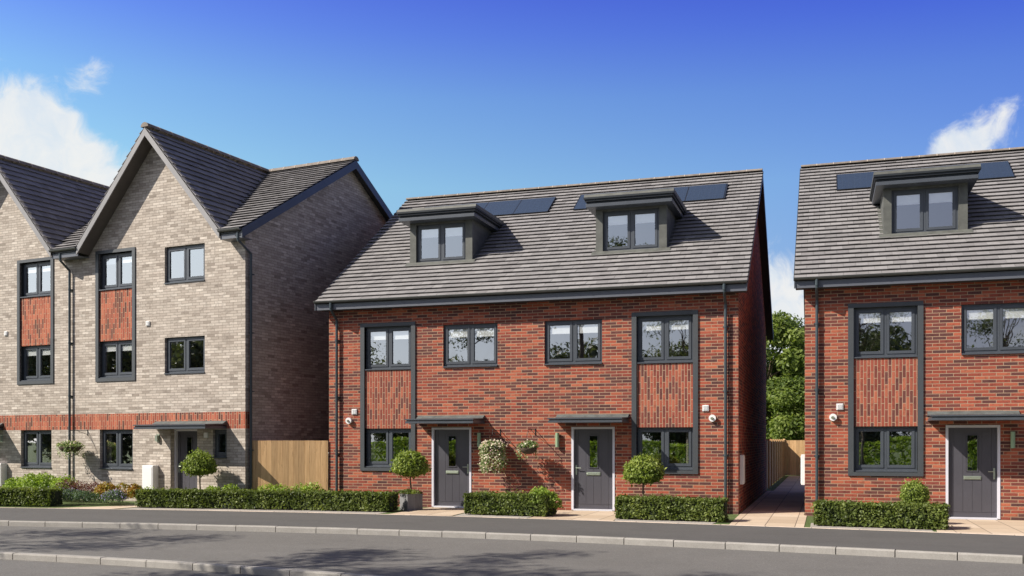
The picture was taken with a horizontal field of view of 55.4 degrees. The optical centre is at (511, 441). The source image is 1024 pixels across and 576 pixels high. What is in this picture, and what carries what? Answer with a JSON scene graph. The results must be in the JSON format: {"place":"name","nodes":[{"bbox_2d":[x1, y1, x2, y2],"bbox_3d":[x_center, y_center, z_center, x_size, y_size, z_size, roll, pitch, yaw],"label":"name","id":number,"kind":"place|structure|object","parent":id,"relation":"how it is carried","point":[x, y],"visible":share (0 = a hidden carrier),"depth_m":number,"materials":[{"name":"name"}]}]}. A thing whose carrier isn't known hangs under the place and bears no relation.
{"place":"outdoors","nodes":[
{"label":"outdoors","id":0,"kind":"place"},
{"bbox_2d":[71,505,136,508],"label":"front path","id":1,"kind":"structure","parent":0,"point":[114,507],"depth_m":25.74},
{"bbox_2d":[0,559,264,575],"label":"pavement","id":2,"kind":"structure","parent":0,"point":[23,568],"depth_m":14.76,"materials":[{"name":"concrete"}]},
{"bbox_2d":[392,507,464,515],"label":"front path","id":3,"kind":"structure","parent":0,"point":[439,511],"depth_m":24.28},
{"bbox_2d":[0,462,936,531],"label":"lawn","id":4,"kind":"structure","parent":0,"point":[82,503],"depth_m":26.69,"materials":[{"name":"green plant"}]},
{"bbox_2d":[2,474,30,487],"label":"shrub","id":5,"kind":"object","parent":4,"relation":"on","point":[9,483],"visible":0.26,"depth_m":28.99,"materials":[{"name":"green plant"}]},
{"bbox_2d":[0,485,64,505],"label":"hedge","id":6,"kind":"object","parent":4,"relation":"on","point":[32,496],"visible":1,"depth_m":26.23,"materials":[{"name":"green plant"}]},
{"bbox_2d":[14,472,55,490],"bbox_3d":[-13.946,1.205,28.780,1.484,0.608,1.186,0,0,18],"label":"shrub","id":7,"kind":"object","parent":4,"relation":"on","point":[32,480],"visible":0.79,"depth_m":28.49,"materials":[{"name":"green plant"}]},
{"bbox_2d":[40,474,79,491],"bbox_3d":[-13.240,1.289,28.468,1.443,0.677,0.903,0,0,18],"label":"shrub","id":8,"kind":"object","parent":4,"relation":"on","point":[53,483],"visible":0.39,"depth_m":28.36,"materials":[{"name":"green plant"}]},
{"bbox_2d":[55,487,80,500],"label":"lavender","id":9,"kind":"object","parent":4,"relation":"on","point":[64,497],"visible":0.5,"depth_m":26.93,"materials":[{"name":"green plant"}]},
{"bbox_2d":[55,478,92,495],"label":"heather","id":10,"kind":"object","parent":4,"relation":"on","point":[75,485],"visible":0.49,"depth_m":27.88,"materials":[{"name":"purple plant"}]},
{"bbox_2d":[66,489,105,501],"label":"lavender","id":11,"kind":"object","parent":4,"relation":"on","point":[89,496],"visible":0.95,"depth_m":26.67,"materials":[{"name":"green plant"}]},
{"bbox_2d":[79,481,109,498],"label":"heather","id":12,"kind":"object","parent":4,"relation":"on","point":[95,483],"visible":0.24,"depth_m":27.64,"materials":[{"name":"purple plant"}]},
{"bbox_2d":[92,481,125,498],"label":"shrub","id":13,"kind":"object","parent":4,"relation":"on","point":[100,489],"visible":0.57,"depth_m":27.04,"materials":[{"name":"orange plant"}]},
{"bbox_2d":[100,488,126,502],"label":"lavender","id":14,"kind":"object","parent":4,"relation":"on","point":[117,495],"visible":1,"depth_m":26.44,"materials":[{"name":"blue plant"}]},
{"bbox_2d":[114,482,142,498],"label":"shrub","id":15,"kind":"object","parent":4,"relation":"on","point":[131,490],"visible":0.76,"depth_m":26.87,"materials":[{"name":"orange plant"}]},
{"bbox_2d":[0,122,392,500],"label":"terraced house","id":16,"kind":"structure","parent":4,"relation":"on","point":[160,317],"depth_m":28.83,"materials":[{"name":"grey brick"}]},
{"bbox_2d":[20,261,49,297],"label":"window","id":17,"kind":"structure","parent":16,"relation":"in","point":[39,267],"depth_m":30.39,"materials":[{"name":"paint"}]},
{"bbox_2d":[21,345,49,380],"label":"window","id":18,"kind":"structure","parent":16,"relation":"in","point":[37,351],"depth_m":30.39,"materials":[{"name":"paint"}]},
{"bbox_2d":[20,430,51,467],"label":"window","id":19,"kind":"structure","parent":16,"relation":"in","point":[30,464],"depth_m":30.42,"materials":[{"name":"paint"}]},
{"bbox_2d":[56,430,87,459],"bbox_3d":[-13.117,0.108,29.000,0.941,0.903,0.887,0,0,25],"label":"hanging basket","id":20,"kind":"object","parent":16,"relation":"attached to","point":[65,446],"visible":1,"depth_m":28.80,"materials":[{"name":"green metal"}]},
{"bbox_2d":[99,252,131,290],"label":"window","id":21,"kind":"structure","parent":16,"relation":"in","point":[119,258],"depth_m":28.93,"materials":[{"name":"paint"}]},
{"bbox_2d":[99,340,131,377],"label":"window","id":22,"kind":"structure","parent":16,"relation":"in","point":[110,346],"depth_m":28.93,"materials":[{"name":"paint"}]},
{"bbox_2d":[99,429,132,469],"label":"window","id":23,"kind":"structure","parent":16,"relation":"in","point":[109,465],"depth_m":28.93,"materials":[{"name":"paint"}]},
{"bbox_2d":[164,244,204,283],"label":"window","id":24,"kind":"structure","parent":16,"relation":"in","point":[186,249],"depth_m":27.76,"materials":[{"name":"paint"}]},
{"bbox_2d":[164,336,204,373],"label":"window","id":25,"kind":"structure","parent":16,"relation":"in","point":[186,370],"depth_m":27.76,"materials":[{"name":"paint"}]},
{"bbox_2d":[174,429,196,488],"bbox_3d":[-9.226,0.745,27.882,0.994,2.172,0.166,0,0,25],"label":"door","id":26,"kind":"structure","parent":16,"relation":"in","point":[185,440],"depth_m":27.99,"materials":[{"name":"grey wood"}]},
{"bbox_2d":[213,430,226,457],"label":"window","id":27,"kind":"structure","parent":16,"relation":"in","point":[218,454],"depth_m":27.25,"materials":[{"name":"paint"}]},
{"bbox_2d":[180,447,218,488],"bbox_3d":[-8.512,0.957,26.582,1.076,1.608,1.060,0,0,18],"label":"topiary tree","id":28,"kind":"object","parent":4,"relation":"on","point":[200,462],"visible":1,"depth_m":26.33,"materials":[{"name":"green plant"}]},
{"bbox_2d":[205,483,239,489],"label":"shrub","id":29,"kind":"object","parent":4,"relation":"on","point":[229,486],"visible":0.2,"depth_m":26.12,"materials":[{"name":"green plant"}]},
{"bbox_2d":[126,507,385,513],"bbox_3d":[-6.557,1.758,24.846,7.100,0.001,1.510,0,0,18],"label":"gravel strip","id":30,"kind":"object","parent":4,"relation":"on","point":[275,510],"visible":0.75,"depth_m":24.68,"materials":[{"name":"beige gravel"}]},
{"bbox_2d":[134,486,400,511],"bbox_3d":[-6.358,1.470,25.182,7.301,0.598,0.882,0,0,14],"label":"hedge","id":31,"kind":"object","parent":30,"relation":"on","point":[321,500],"visible":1,"depth_m":24.93,"materials":[{"name":"green plant"}]},
{"bbox_2d":[254,483,290,490],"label":"shrub","id":32,"kind":"object","parent":4,"relation":"on","point":[271,487],"visible":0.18,"depth_m":26.03,"materials":[{"name":"green plant"}]},
{"bbox_2d":[252,440,328,490],"bbox_3d":[-6.132,0.861,26.846,2.155,1.758,0.069,0,0,1],"label":"timber fence","id":33,"kind":"object","parent":4,"relation":"on","point":[289,464],"visible":0.57,"depth_m":26.81,"materials":[{"name":"beige wood"}]},
{"bbox_2d":[290,482,323,491],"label":"shrub","id":34,"kind":"object","parent":4,"relation":"on","point":[306,487],"visible":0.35,"depth_m":25.85,"materials":[{"name":"green plant"}]},
{"bbox_2d":[399,493,422,510],"bbox_3d":[-2.571,1.550,24.861,0.454,0.420,0.454,0,0,-33],"label":"planter","id":35,"kind":"object","parent":4,"relation":"on","point":[409,502],"visible":0.88,"depth_m":24.70,"materials":[{"name":"metal"}]},
{"bbox_2d":[389,449,431,489],"bbox_3d":[-2.576,0.777,24.848,1.040,1.171,1.058,0,0,18],"label":"topiary tree","id":36,"kind":"object","parent":35,"relation":"on","point":[410,463],"visible":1,"depth_m":24.61,"materials":[{"name":"green plant"}]},
{"bbox_2d":[398,489,422,494],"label":"plant","id":37,"kind":"object","parent":35,"relation":"in","point":[407,491],"visible":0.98,"depth_m":24.65,"materials":[{"name":"green plant"}]},
{"bbox_2d":[456,513,534,517],"bbox_3d":[-0.221,1.758,23.808,2.000,0.001,2.746,0,0,18],"label":"gravel strip","id":38,"kind":"object","parent":4,"relation":"on","point":[491,515],"visible":0.4,"depth_m":23.03,"materials":[{"name":"beige gravel"}]},
{"bbox_2d":[463,490,557,516],"bbox_3d":[-0.038,1.462,23.221,2.223,0.616,0.910,0,0,23],"label":"hedge","id":39,"kind":"object","parent":38,"relation":"on","point":[490,502],"visible":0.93,"depth_m":22.94,"materials":[{"name":"green plant"}]},
{"bbox_2d":[526,485,563,508],"bbox_3d":[0.680,1.326,22.906,1.062,0.593,0.824,0,0,18],"label":"shrub","id":40,"kind":"object","parent":38,"relation":"on","point":[541,490],"visible":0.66,"depth_m":22.75,"materials":[{"name":"green plant"}]},
{"bbox_2d":[313,168,773,513],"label":"brick house","id":41,"kind":"structure","parent":4,"relation":"on","point":[596,335],"depth_m":25.63,"materials":[{"name":"brick"}]},
{"bbox_2d":[365,326,410,370],"bbox_3d":[-3.325,-2.504,26.353,1.374,1.168,0.178,0,0,18],"label":"window","id":42,"kind":"structure","parent":41,"relation":"in","point":[389,334],"depth_m":26.38,"materials":[{"name":"paint"}]},
{"bbox_2d":[365,428,410,467],"bbox_3d":[-3.307,0.187,26.407,1.374,1.050,0.252,0,0,18],"label":"window","id":43,"kind":"structure","parent":41,"relation":"in","point":[371,461],"depth_m":26.45,"materials":[{"name":"paint"}]},
{"bbox_2d":[432,427,470,507],"bbox_3d":[-1.580,0.701,25.782,1.116,2.118,0.160,0,0,18],"label":"door","id":44,"kind":"structure","parent":41,"relation":"in","point":[451,447],"depth_m":25.80,"materials":[{"name":"grey wood"}]},
{"bbox_2d":[443,323,497,367],"bbox_3d":[-1.084,-2.505,25.605,1.516,1.130,0.177,0,0,18],"label":"window","id":45,"kind":"structure","parent":41,"relation":"in","point":[470,331],"depth_m":25.62,"materials":[{"name":"paint"}]},
{"bbox_2d":[477,429,508,473],"bbox_3d":[-0.488,0.266,24.843,0.818,1.152,0.813,0,0,-15],"label":"hanging basket","id":46,"kind":"object","parent":41,"relation":"attached to","point":[491,446],"visible":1,"depth_m":24.66,"materials":[{"name":"white plant"}]},
{"bbox_2d":[514,429,538,460],"bbox_3d":[0.420,0.090,24.596,0.673,0.821,0.656,0,0,-22],"label":"hanging basket","id":47,"kind":"object","parent":41,"relation":"attached to","point":[530,447],"visible":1,"depth_m":24.44,"materials":[{"name":"green metal"}]},
{"bbox_2d":[544,319,601,364],"bbox_3d":[1.561,-2.505,24.754,1.499,1.130,0.177,0,0,18],"label":"window","id":48,"kind":"structure","parent":41,"relation":"in","point":[572,327],"depth_m":24.77,"materials":[{"name":"paint"}]},
{"bbox_2d":[571,427,614,510],"bbox_3d":[2.058,0.701,24.612,1.114,2.118,0.160,0,0,18],"label":"door","id":49,"kind":"structure","parent":41,"relation":"in","point":[592,448],"depth_m":24.62,"materials":[{"name":"grey wood"}]},
{"bbox_2d":[637,315,692,363],"bbox_3d":[3.778,-2.504,24.068,1.386,1.168,0.178,0,0,18],"label":"window","id":50,"kind":"structure","parent":41,"relation":"in","point":[663,323],"depth_m":24.09,"materials":[{"name":"paint"}]},
{"bbox_2d":[637,427,692,469],"bbox_3d":[3.795,0.187,24.122,1.386,1.050,0.252,0,0,18],"label":"window","id":51,"kind":"structure","parent":41,"relation":"in","point":[688,465],"depth_m":24.07,"materials":[{"name":"paint"}]},
{"bbox_2d":[621,452,666,495],"bbox_3d":[3.050,1.004,22.722,1.010,1.515,1.059,0,0,-36],"label":"topiary tree","id":52,"kind":"object","parent":4,"relation":"on","point":[644,469],"visible":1,"depth_m":22.46,"materials":[{"name":"green plant"}]},
{"bbox_2d":[615,518,718,523],"bbox_3d":[3.313,1.758,21.403,2.400,0.001,1.021,0,0,18],"label":"gravel strip","id":53,"kind":"object","parent":4,"relation":"on","point":[670,521],"visible":0.8,"depth_m":21.31,"materials":[{"name":"grey gravel"}]},
{"bbox_2d":[614,492,728,521],"bbox_3d":[3.559,1.462,21.740,2.575,0.617,0.801,0,0,22],"label":"hedge","id":54,"kind":"object","parent":53,"relation":"on","point":[675,507],"visible":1,"depth_m":21.46,"materials":[{"name":"green plant"}]},
{"bbox_2d":[766,439,783,490],"bbox_3d":[11.315,0.835,41.856,0.136,1.850,15.496,0,0,18],"label":"timber fence","id":55,"kind":"object","parent":4,"relation":"on","point":[774,460],"visible":0.96,"depth_m":39.97,"materials":[{"name":"brown wood"}]},
{"bbox_2d":[766,374,804,464],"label":"garden tree","id":56,"kind":"object","parent":4,"relation":"on","point":[785,426],"visible":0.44,"depth_m":50.84,"materials":[{"name":"green plant"}]},
{"bbox_2d":[766,310,804,433],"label":"garden tree","id":57,"kind":"object","parent":4,"relation":"on","point":[788,331],"visible":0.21,"depth_m":53.23,"materials":[{"name":"green plant"}]},
{"bbox_2d":[766,342,804,415],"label":"garden tree","id":58,"kind":"object","parent":4,"relation":"on","point":[781,365],"visible":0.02,"depth_m":56.64,"materials":[{"name":"green plant"}]},
{"bbox_2d":[783,439,804,475],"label":"timber fence","id":59,"kind":"object","parent":4,"relation":"on","point":[791,458],"visible":0.2,"depth_m":49.12,"materials":[{"name":"brown wood"}]},
{"bbox_2d":[810,523,933,531],"bbox_3d":[7.289,1.758,19.886,2.300,0.001,1.475,0,0,18],"label":"gravel strip","id":60,"kind":"object","parent":4,"relation":"on","point":[869,528],"visible":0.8,"depth_m":19.60,"materials":[{"name":"beige gravel"}]},
{"bbox_2d":[810,498,952,529],"bbox_3d":[7.542,1.468,19.963,2.714,0.592,0.864,0,0,23],"label":"hedge","id":61,"kind":"object","parent":60,"relation":"on","point":[923,515],"visible":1,"depth_m":19.71,"materials":[{"name":"green plant"}]},
{"bbox_2d":[793,147,1023,520],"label":"brick house","id":62,"kind":"structure","parent":4,"relation":"on","point":[908,278],"depth_m":22.62,"materials":[{"name":"red brick"}]},
{"bbox_2d":[854,426,916,471],"bbox_3d":[8.632,0.187,22.567,1.374,1.050,0.252,0,0,18],"label":"window","id":63,"kind":"structure","parent":62,"relation":"in","point":[884,466],"depth_m":22.54,"materials":[{"name":"paint"}]},
{"bbox_2d":[854,306,917,358],"bbox_3d":[8.615,-2.504,22.512,1.374,1.168,0.178,0,0,18],"label":"window","id":64,"kind":"structure","parent":62,"relation":"in","point":[885,315],"depth_m":22.53,"materials":[{"name":"paint"}]},
{"bbox_2d":[946,425,999,519],"bbox_3d":[10.360,0.701,21.942,1.116,2.118,0.160,0,0,18],"label":"door","id":65,"kind":"structure","parent":62,"relation":"in","point":[972,451],"depth_m":21.94,"materials":[{"name":"wood"}]},
{"bbox_2d":[961,303,1023,354],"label":"window","id":66,"kind":"structure","parent":62,"relation":"in","point":[997,312],"depth_m":21.79,"materials":[{"name":"paint"}]},
{"bbox_2d":[896,477,931,502],"bbox_3d":[8.476,1.264,20.534,0.705,0.998,0.731,0,0,18],"label":"round bush","id":67,"kind":"object","parent":4,"relation":"on","point":[915,491],"visible":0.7,"depth_m":20.38,"materials":[{"name":"green plant"}]},
{"bbox_2d":[0,526,1023,575],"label":"road","id":68,"kind":"structure","parent":0,"point":[384,555],"depth_m":15.95,"materials":[{"name":"grey asphalt"}]},
{"bbox_2d":[0,520,1022,563],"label":"kerb","id":69,"kind":"structure","parent":68,"relation":"on","point":[985,557],"depth_m":18.09,"materials":[{"name":"concrete"}]},
{"bbox_2d":[0,508,1023,562],"bbox_3d":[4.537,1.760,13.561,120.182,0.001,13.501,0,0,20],"label":"pavement","id":70,"kind":"structure","parent":0,"point":[963,542],"depth_m":19.85,"materials":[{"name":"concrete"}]},
{"bbox_2d":[0,551,379,575],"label":"kerb","id":71,"kind":"structure","parent":70,"relation":"on","point":[215,567],"depth_m":14.97,"materials":[{"name":"concrete"}]},
{"bbox_2d":[0,507,1023,535],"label":"edging","id":72,"kind":"object","parent":70,"relation":"on","point":[558,519],"visible":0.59,"depth_m":21.52,"materials":[{"name":"concrete"}]},
{"bbox_2d":[0,0,1023,356],"label":"sky","id":73,"kind":"structure","parent":0,"point":[430,97],"materials":[{"name":"blue"}]},
{"bbox_2d":[530,510,615,520],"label":"front path","id":74,"kind":"structure","parent":0,"point":[585,515],"depth_m":22.97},
{"bbox_2d":[729,476,806,526],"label":"side path","id":75,"kind":"structure","parent":0,"point":[782,504],"depth_m":25.36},
{"bbox_2d":[936,519,1023,534],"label":"front path","id":76,"kind":"structure","parent":0,"point":[1011,527],"depth_m":20.02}
]}

